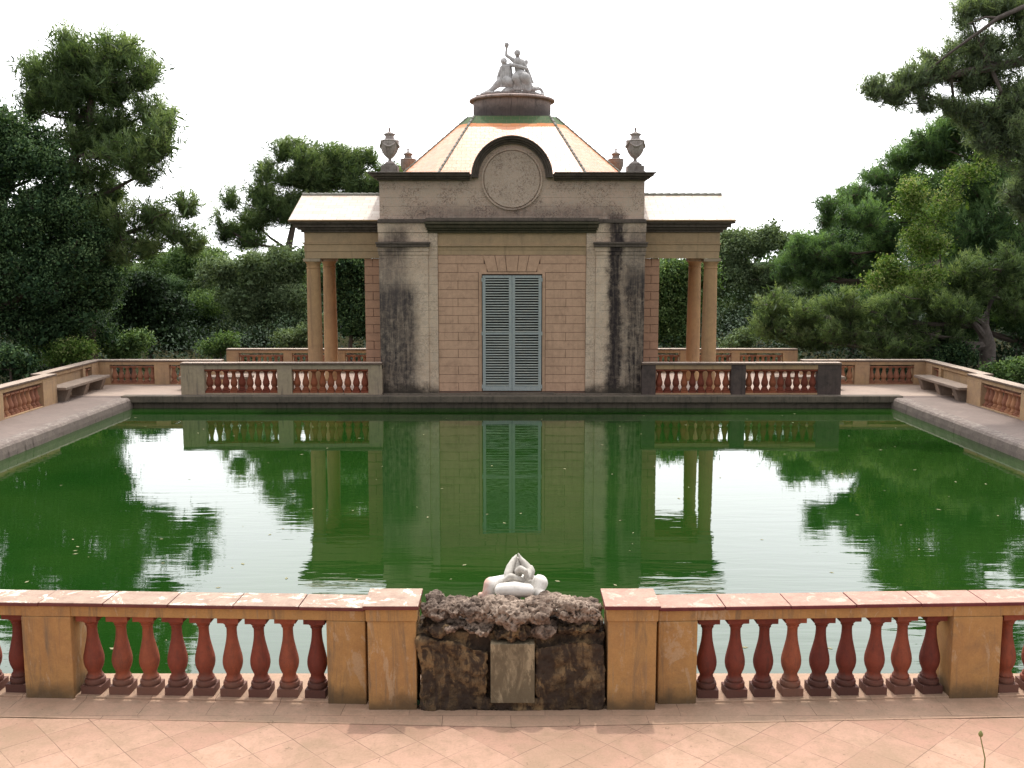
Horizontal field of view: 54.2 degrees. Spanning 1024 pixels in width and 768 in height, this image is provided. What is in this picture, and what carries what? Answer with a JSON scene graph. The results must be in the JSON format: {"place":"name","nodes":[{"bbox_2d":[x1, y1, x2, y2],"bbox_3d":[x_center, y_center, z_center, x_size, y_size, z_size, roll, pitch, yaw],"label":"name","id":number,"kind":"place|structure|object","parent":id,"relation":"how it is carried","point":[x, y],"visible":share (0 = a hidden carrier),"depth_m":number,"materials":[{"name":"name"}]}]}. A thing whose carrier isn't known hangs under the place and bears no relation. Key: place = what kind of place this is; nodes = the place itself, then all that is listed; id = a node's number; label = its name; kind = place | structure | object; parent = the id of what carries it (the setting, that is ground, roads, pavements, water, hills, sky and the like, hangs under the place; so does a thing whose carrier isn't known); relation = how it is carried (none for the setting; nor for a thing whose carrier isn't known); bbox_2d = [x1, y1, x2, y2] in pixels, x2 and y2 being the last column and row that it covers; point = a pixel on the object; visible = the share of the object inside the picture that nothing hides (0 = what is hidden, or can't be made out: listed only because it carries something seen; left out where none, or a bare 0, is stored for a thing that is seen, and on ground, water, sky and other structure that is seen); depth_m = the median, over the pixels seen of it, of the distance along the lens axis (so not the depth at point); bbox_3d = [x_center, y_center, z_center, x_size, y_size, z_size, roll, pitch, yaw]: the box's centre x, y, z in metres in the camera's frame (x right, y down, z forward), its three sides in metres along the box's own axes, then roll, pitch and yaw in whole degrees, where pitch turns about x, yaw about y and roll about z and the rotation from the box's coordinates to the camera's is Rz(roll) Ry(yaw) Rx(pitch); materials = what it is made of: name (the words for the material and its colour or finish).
{"place":"outdoors","nodes":[
{"label":"outdoors","id":0,"kind":"place"},
{"bbox_2d":[0,397,118,452],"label":"side walkway","id":1,"kind":"structure","parent":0,"point":[14,425],"depth_m":24.94,"materials":[{"name":"stone"}]},
{"bbox_2d":[0,374,57,420],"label":"balustrade","id":2,"kind":"object","parent":1,"relation":"on","point":[41,392],"visible":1,"depth_m":25.50,"materials":[{"name":"stone"}]},
{"bbox_2d":[57,375,109,400],"bbox_3d":[-12.280,0.112,28.438,0.540,0.410,3.000,0,7,0],"label":"stone bench","id":3,"kind":"object","parent":1,"relation":"on","point":[80,386],"visible":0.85,"depth_m":28.34,"materials":[{"name":"beige stone"}]},
{"bbox_2d":[0,263,1010,395],"bbox_3d":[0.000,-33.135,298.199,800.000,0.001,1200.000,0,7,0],"label":"ground","id":4,"kind":"structure","parent":0,"point":[344,346],"depth_m":46.84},
{"bbox_2d":[0,341,43,397],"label":"shrub","id":5,"kind":"object","parent":4,"relation":"on","point":[17,361],"visible":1,"depth_m":28.73,"materials":[{"name":"green plant"}]},
{"bbox_2d":[18,335,103,369],"bbox_3d":[-14.235,-0.529,31.586,2.813,2.093,1.584,0,7,0],"label":"shrub","id":6,"kind":"object","parent":4,"relation":"on","point":[66,351],"visible":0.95,"depth_m":31.24,"materials":[{"name":"green plant"}]},
{"bbox_2d":[10,182,121,227],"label":"oak tree","id":7,"kind":"object","parent":4,"relation":"on","point":[49,192],"visible":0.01,"depth_m":55.88,"materials":[{"name":"green plant"}]},
{"bbox_2d":[0,397,133,460],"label":"pool rim","id":8,"kind":"object","parent":4,"relation":"on","point":[55,429],"visible":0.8,"depth_m":23.64,"materials":[{"name":"grey stone"}]},
{"bbox_2d":[0,97,135,353],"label":"oak tree","id":9,"kind":"object","parent":4,"relation":"on","point":[57,261],"visible":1,"depth_m":30.79,"materials":[{"name":"green plant"}]},
{"bbox_2d":[17,221,132,361],"bbox_3d":[-14.745,-2.754,33.334,4.455,6.068,2.510,0,7,0],"label":"oak tree","id":10,"kind":"object","parent":4,"relation":"on","point":[103,336],"visible":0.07,"depth_m":33.26,"materials":[{"name":"green plant"}]},
{"bbox_2d":[2,15,190,368],"bbox_3d":[-13.438,-5.810,32.742,6.348,12.282,3.779,0,7,0],"label":"pine tree","id":11,"kind":"object","parent":4,"relation":"on","point":[82,82],"visible":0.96,"depth_m":31.98,"materials":[{"name":"green plant"}]},
{"bbox_2d":[98,326,156,380],"bbox_3d":[-13.209,-0.905,34.145,2.238,2.198,1.533,-2,7,-16],"label":"shrub","id":12,"kind":"object","parent":4,"relation":"on","point":[136,346],"visible":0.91,"depth_m":33.88,"materials":[{"name":"green plant"}]},
{"bbox_2d":[74,176,221,359],"bbox_3d":[-11.933,-3.307,32.979,4.926,7.254,2.590,0,7,0],"label":"pine tree","id":13,"kind":"object","parent":4,"relation":"on","point":[162,225],"visible":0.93,"depth_m":32.35,"materials":[{"name":"green plant"}]},
{"bbox_2d":[103,267,204,358],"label":"oak tree","id":14,"kind":"object","parent":4,"relation":"on","point":[144,287],"visible":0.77,"depth_m":42.45,"materials":[{"name":"green plant"}]},
{"bbox_2d":[104,245,233,328],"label":"broadleaf tree","id":15,"kind":"object","parent":4,"relation":"on","point":[147,265],"visible":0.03,"depth_m":58.02,"materials":[{"name":"green plant"}]},
{"bbox_2d":[153,274,188,327],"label":"oak tree","id":16,"kind":"object","parent":4,"relation":"on","point":[180,286],"visible":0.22,"depth_m":49.66,"materials":[{"name":"green plant"}]},
{"bbox_2d":[151,244,228,341],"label":"broadleaf tree","id":17,"kind":"object","parent":4,"relation":"on","point":[183,267],"visible":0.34,"depth_m":55.53,"materials":[{"name":"green plant"}]},
{"bbox_2d":[192,328,244,358],"bbox_3d":[-10.908,-1.142,37.320,2.044,1.870,1.845,0,7,0],"label":"shrub","id":18,"kind":"object","parent":4,"relation":"on","point":[219,344],"visible":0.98,"depth_m":37.01,"materials":[{"name":"green plant"}]},
{"bbox_2d":[192,238,323,347],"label":"broadleaf tree","id":19,"kind":"object","parent":4,"relation":"on","point":[240,291],"visible":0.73,"depth_m":49.20,"materials":[{"name":"green plant"}]},
{"bbox_2d":[266,321,307,354],"bbox_3d":[-8.247,-1.370,38.086,1.993,2.132,1.704,0,7,0],"label":"shrub","id":20,"kind":"object","parent":4,"relation":"on","point":[298,334],"visible":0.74,"depth_m":37.68,"materials":[{"name":"green plant"}]},
{"bbox_2d":[202,130,402,252],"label":"pine tree","id":21,"kind":"object","parent":4,"relation":"on","point":[329,168],"visible":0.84,"depth_m":52.66,"materials":[{"name":"green plant"}]},
{"bbox_2d":[301,258,370,361],"bbox_3d":[-6.321,-2.990,38.985,3.760,5.122,2.560,0,7,0],"label":"broadleaf tree","id":22,"kind":"object","parent":4,"relation":"on","point":[350,279],"visible":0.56,"depth_m":38.32,"materials":[{"name":"green plant"}]},
{"bbox_2d":[121,395,902,407],"bbox_3d":[0.000,0.639,28.092,21.840,0.650,0.340,0,7,0],"label":"platform edge","id":23,"kind":"object","parent":4,"relation":"on","point":[511,401],"visible":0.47,"depth_m":27.91,"materials":[{"name":"stone"}]},
{"bbox_2d":[0,282,1023,398],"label":"undergrowth","id":24,"kind":"object","parent":4,"relation":"on","point":[1011,351],"visible":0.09,"depth_m":41.58,"materials":[{"name":"green plant"}]},
{"bbox_2d":[108,241,922,315],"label":"background trees","id":25,"kind":"object","parent":4,"relation":"on","point":[757,262],"depth_m":70.34,"materials":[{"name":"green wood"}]},
{"bbox_2d":[655,256,727,361],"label":"broadleaf tree","id":26,"kind":"object","parent":4,"relation":"on","point":[673,298],"visible":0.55,"depth_m":40.33,"materials":[{"name":"green plant"}]},
{"bbox_2d":[701,291,741,331],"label":"broadleaf tree","id":27,"kind":"object","parent":4,"relation":"on","point":[725,302],"visible":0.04,"depth_m":61.42,"materials":[{"name":"green plant"}]},
{"bbox_2d":[716,325,758,354],"bbox_3d":[8.623,-1.282,38.142,1.723,1.943,1.861,0,7,0],"label":"shrub","id":28,"kind":"object","parent":4,"relation":"on","point":[741,338],"visible":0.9,"depth_m":37.85,"materials":[{"name":"green plant"}]},
{"bbox_2d":[715,218,816,334],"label":"olive tree","id":29,"kind":"object","parent":4,"relation":"on","point":[738,247],"visible":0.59,"depth_m":57.07,"materials":[{"name":"green plant"}]},
{"bbox_2d":[788,283,826,307],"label":"broadleaf tree","id":30,"kind":"object","parent":4,"relation":"on","point":[814,292],"visible":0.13,"depth_m":62.18,"materials":[{"name":"green plant"}]},
{"bbox_2d":[811,214,855,304],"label":"oak tree","id":31,"kind":"object","parent":4,"relation":"on","point":[832,229],"visible":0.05,"depth_m":49.71,"materials":[{"name":"green plant"}]},
{"bbox_2d":[825,228,900,358],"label":"oak tree","id":32,"kind":"object","parent":4,"relation":"on","point":[855,238],"visible":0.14,"depth_m":43.47,"materials":[{"name":"green plant"}]},
{"bbox_2d":[766,132,963,358],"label":"pine tree","id":33,"kind":"object","parent":4,"relation":"on","point":[862,208],"visible":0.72,"depth_m":40.16,"materials":[{"name":"green plant"}]},
{"bbox_2d":[746,238,1023,370],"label":"pine tree","id":34,"kind":"object","parent":4,"relation":"on","point":[979,278],"visible":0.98,"depth_m":33.21,"materials":[{"name":"green plant"}]},
{"bbox_2d":[893,159,961,290],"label":"oak tree","id":35,"kind":"object","parent":4,"relation":"on","point":[938,186],"visible":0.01,"depth_m":48.92,"materials":[{"name":"green plant"}]},
{"bbox_2d":[858,142,1005,299],"bbox_3d":[13.173,-3.741,32.139,4.396,8.326,3.391,0,7,0],"label":"broadleaf tree","id":36,"kind":"object","parent":4,"relation":"on","point":[925,246],"visible":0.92,"depth_m":31.01,"materials":[{"name":"green plant"}]},
{"bbox_2d":[853,0,1023,221],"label":"pine tree","id":37,"kind":"object","parent":4,"relation":"on","point":[980,59],"visible":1,"depth_m":24.57,"materials":[{"name":"green plant"}]},
{"bbox_2d":[859,96,1023,355],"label":"pine tree","id":38,"kind":"object","parent":4,"relation":"on","point":[936,144],"visible":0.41,"depth_m":35.31,"materials":[{"name":"green plant"}]},
{"bbox_2d":[922,338,981,365],"bbox_3d":[14.527,-0.644,33.402,2.017,1.865,1.546,0,7,0],"label":"shrub","id":39,"kind":"object","parent":4,"relation":"on","point":[954,353],"visible":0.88,"depth_m":32.97,"materials":[{"name":"green plant"}]},
{"bbox_2d":[890,397,1023,460],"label":"pool rim","id":40,"kind":"object","parent":4,"relation":"on","point":[1006,444],"visible":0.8,"depth_m":23.63,"materials":[{"name":"grey stone"}]},
{"bbox_2d":[944,157,1022,355],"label":"oak tree","id":41,"kind":"object","parent":4,"relation":"on","point":[994,325],"visible":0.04,"depth_m":38.68,"materials":[{"name":"green plant"}]},
{"bbox_2d":[977,355,1023,383],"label":"shrub","id":42,"kind":"object","parent":4,"relation":"on","point":[1003,369],"visible":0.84,"depth_m":28.92,"materials":[{"name":"green plant"}]},
{"bbox_2d":[0,407,1023,672],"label":"water","id":43,"kind":"structure","parent":0,"point":[590,495],"depth_m":16.80,"materials":[{"name":"green liquid"}]},
{"bbox_2d":[26,415,998,648],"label":"floating leaves","id":44,"kind":"object","parent":43,"relation":"on","point":[503,522],"visible":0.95,"depth_m":14.94,"materials":[{"name":"yellow plant"}]},
{"bbox_2d":[0,719,1023,767],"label":"front terrace","id":45,"kind":"structure","parent":0,"point":[140,743],"depth_m":8.02,"materials":[{"name":"tile"}]},
{"bbox_2d":[0,673,1023,718],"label":"terrace edge course","id":46,"kind":"object","parent":45,"relation":"on","point":[718,677],"depth_m":8.82,"materials":[{"name":"stone"}]},
{"bbox_2d":[0,590,368,703],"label":"balustrade","id":47,"kind":"object","parent":46,"relation":"on","point":[56,650],"visible":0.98,"depth_m":8.85,"materials":[{"name":"stone"}]},
{"bbox_2d":[362,588,422,709],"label":"pier","id":48,"kind":"structure","parent":46,"relation":"on","point":[393,621],"depth_m":8.59,"materials":[{"name":"beige stone"}]},
{"bbox_2d":[415,589,605,710],"bbox_3d":[-0.010,2.316,8.894,1.666,1.036,0.799,0,7,0],"label":"rock fountain","id":49,"kind":"object","parent":46,"relation":"on","point":[543,650],"visible":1,"depth_m":8.59,"materials":[{"name":"stone"}]},
{"bbox_2d":[478,553,547,599],"bbox_3d":[0.008,1.799,9.143,0.644,0.459,0.428,0,7,0],"label":"nymph statue","id":50,"kind":"object","parent":49,"relation":"on","point":[518,579],"visible":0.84,"depth_m":9.10,"materials":[{"name":"white stone"}]},
{"bbox_2d":[0,701,1023,726],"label":"tile course","id":51,"kind":"object","parent":46,"relation":"on","point":[529,718],"visible":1,"depth_m":8.57,"materials":[{"name":"beige tile"}]},
{"bbox_2d":[600,588,660,709],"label":"pier","id":52,"kind":"structure","parent":46,"relation":"on","point":[630,619],"depth_m":8.59,"materials":[{"name":"stone"}]},
{"bbox_2d":[655,589,1023,703],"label":"balustrade","id":53,"kind":"object","parent":46,"relation":"on","point":[967,649],"visible":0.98,"depth_m":8.85,"materials":[{"name":"stone"}]},
{"bbox_2d":[978,730,985,767],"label":"seed stalk","id":54,"kind":"object","parent":45,"relation":"on","point":[980,733],"visible":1,"depth_m":7.44,"materials":[{"name":"yellow"}]},
{"bbox_2d":[70,372,953,395],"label":"terrace","id":55,"kind":"structure","parent":0,"point":[122,390],"depth_m":29.80,"materials":[{"name":"stone"}]},
{"bbox_2d":[31,360,98,392],"bbox_3d":[-12.800,-0.102,28.814,0.340,0.800,3.700,0,7,0],"label":"balustrade","id":56,"kind":"object","parent":55,"relation":"on","point":[71,372],"visible":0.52,"depth_m":29.07,"materials":[{"name":"stone"}]},
{"bbox_2d":[93,359,223,384],"bbox_3d":[-10.915,-0.353,30.799,4.030,0.801,0.340,0,7,0],"label":"balustrade","id":57,"kind":"object","parent":55,"relation":"on","point":[163,371],"visible":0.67,"depth_m":30.69,"materials":[{"name":"stone"}]},
{"bbox_2d":[178,375,253,389],"bbox_3d":[-8.750,-0.039,29.629,2.100,0.410,0.520,0,7,0],"label":"stone bench","id":58,"kind":"object","parent":55,"relation":"on","point":[229,377],"visible":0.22,"depth_m":29.43,"materials":[{"name":"beige stone"}]},
{"bbox_2d":[180,362,382,394],"bbox_3d":[-6.493,-0.152,28.284,5.666,0.931,0.320,0,7,0],"label":"balustrade","id":59,"kind":"object","parent":55,"relation":"on","point":[196,379],"visible":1,"depth_m":28.19,"materials":[{"name":"stone"}]},
{"bbox_2d":[228,372,793,372],"bbox_3d":[0.000,-0.159,34.149,19.374,0.515,0.600,0,7,0],"label":"step","id":60,"kind":"object","parent":55,"relation":"on","point":[362,372],"depth_m":33.93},
{"bbox_2d":[226,348,365,371],"bbox_3d":[-7.066,-0.797,34.069,5.241,0.832,0.320,0,7,0],"label":"balustrade","id":61,"kind":"object","parent":60,"relation":"on","point":[235,355],"visible":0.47,"depth_m":33.92,"materials":[{"name":"stone"}]},
{"bbox_2d":[658,348,797,371],"bbox_3d":[7.100,-0.797,34.069,5.173,0.832,0.320,0,7,0],"label":"balustrade","id":62,"kind":"object","parent":60,"relation":"on","point":[789,355],"visible":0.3,"depth_m":33.92,"materials":[{"name":"stone"}]},
{"bbox_2d":[288,93,735,394],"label":"pavilion","id":63,"kind":"structure","parent":55,"relation":"on","point":[511,243],"depth_m":28.22,"materials":[{"name":"beige stone"}]},
{"bbox_2d":[379,127,399,171],"bbox_3d":[-3.405,-6.495,27.856,0.574,1.280,0.574,0,7,0],"label":"urn","id":64,"kind":"object","parent":63,"relation":"on","point":[389,145],"visible":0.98,"depth_m":27.69,"materials":[{"name":"grey stone"}]},
{"bbox_2d":[400,148,415,170],"bbox_3d":[-3.420,-7.121,32.968,0.530,1.280,0.530,0,7,0],"label":"urn","id":65,"kind":"object","parent":63,"relation":"on","point":[407,161],"visible":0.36,"depth_m":32.77,"materials":[{"name":"brown stone"}]},
{"bbox_2d":[476,42,544,95],"bbox_3d":[-0.055,-9.600,30.519,2.130,1.636,0.605,0,7,0],"label":"statue group","id":66,"kind":"object","parent":63,"relation":"on","point":[520,79],"visible":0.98,"depth_m":30.45,"materials":[{"name":"stone"}]},
{"bbox_2d":[608,148,623,170],"bbox_3d":[3.420,-7.121,32.968,0.530,1.280,0.530,0,7,0],"label":"urn","id":67,"kind":"object","parent":63,"relation":"on","point":[616,161],"visible":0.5,"depth_m":32.77,"materials":[{"name":"brown stone"}]},
{"bbox_2d":[625,127,645,171],"bbox_3d":[3.433,-6.495,27.856,0.574,1.280,0.574,0,7,0],"label":"urn","id":68,"kind":"object","parent":63,"relation":"on","point":[635,145],"visible":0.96,"depth_m":27.69,"materials":[{"name":"grey stone"}]},
{"bbox_2d":[70,396,953,404],"bbox_3d":[0.000,0.653,28.154,26.000,0.606,0.200,0,7,0],"label":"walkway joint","id":69,"kind":"object","parent":55,"relation":"on","point":[122,404],"visible":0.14,"depth_m":28.13,"materials":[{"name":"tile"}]},
{"bbox_2d":[641,362,841,394],"bbox_3d":[6.465,-0.152,28.284,5.610,0.931,0.320,0,7,0],"label":"balustrade","id":70,"kind":"object","parent":55,"relation":"on","point":[825,378],"visible":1,"depth_m":28.19,"materials":[{"name":"stone"}]},
{"bbox_2d":[770,375,845,389],"bbox_3d":[8.750,-0.039,29.629,2.100,0.410,0.520,0,7,0],"label":"stone bench","id":71,"kind":"object","parent":55,"relation":"on","point":[800,378],"visible":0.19,"depth_m":29.43,"materials":[{"name":"beige stone"}]},
{"bbox_2d":[799,359,931,384],"bbox_3d":[10.915,-0.354,30.799,4.030,0.802,0.340,0,7,0],"label":"balustrade","id":72,"kind":"object","parent":55,"relation":"on","point":[861,373],"visible":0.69,"depth_m":30.70,"materials":[{"name":"stone"}]},
{"bbox_2d":[925,360,992,392],"bbox_3d":[12.800,-0.103,28.814,0.340,0.802,3.700,0,7,0],"label":"balustrade","id":73,"kind":"object","parent":55,"relation":"on","point":[953,372],"visible":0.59,"depth_m":29.07,"materials":[{"name":"stone"}]},
{"bbox_2d":[0,0,1023,262],"label":"sky","id":74,"kind":"structure","parent":0,"point":[753,103],"materials":[{"name":"white"}]},
{"bbox_2d":[905,397,1023,447],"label":"side walkway","id":75,"kind":"structure","parent":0,"point":[1009,425],"depth_m":24.94,"materials":[{"name":"stone"}]},
{"bbox_2d":[914,375,966,400],"bbox_3d":[12.280,0.112,28.438,0.540,0.410,3.000,0,7,0],"label":"stone bench","id":76,"kind":"object","parent":75,"relation":"on","point":[943,386],"visible":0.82,"depth_m":28.34,"materials":[{"name":"beige stone"}]},
{"bbox_2d":[966,374,1023,420],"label":"balustrade","id":77,"kind":"object","parent":75,"relation":"on","point":[982,392],"visible":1,"depth_m":25.48,"materials":[{"name":"stone"}]}
]}

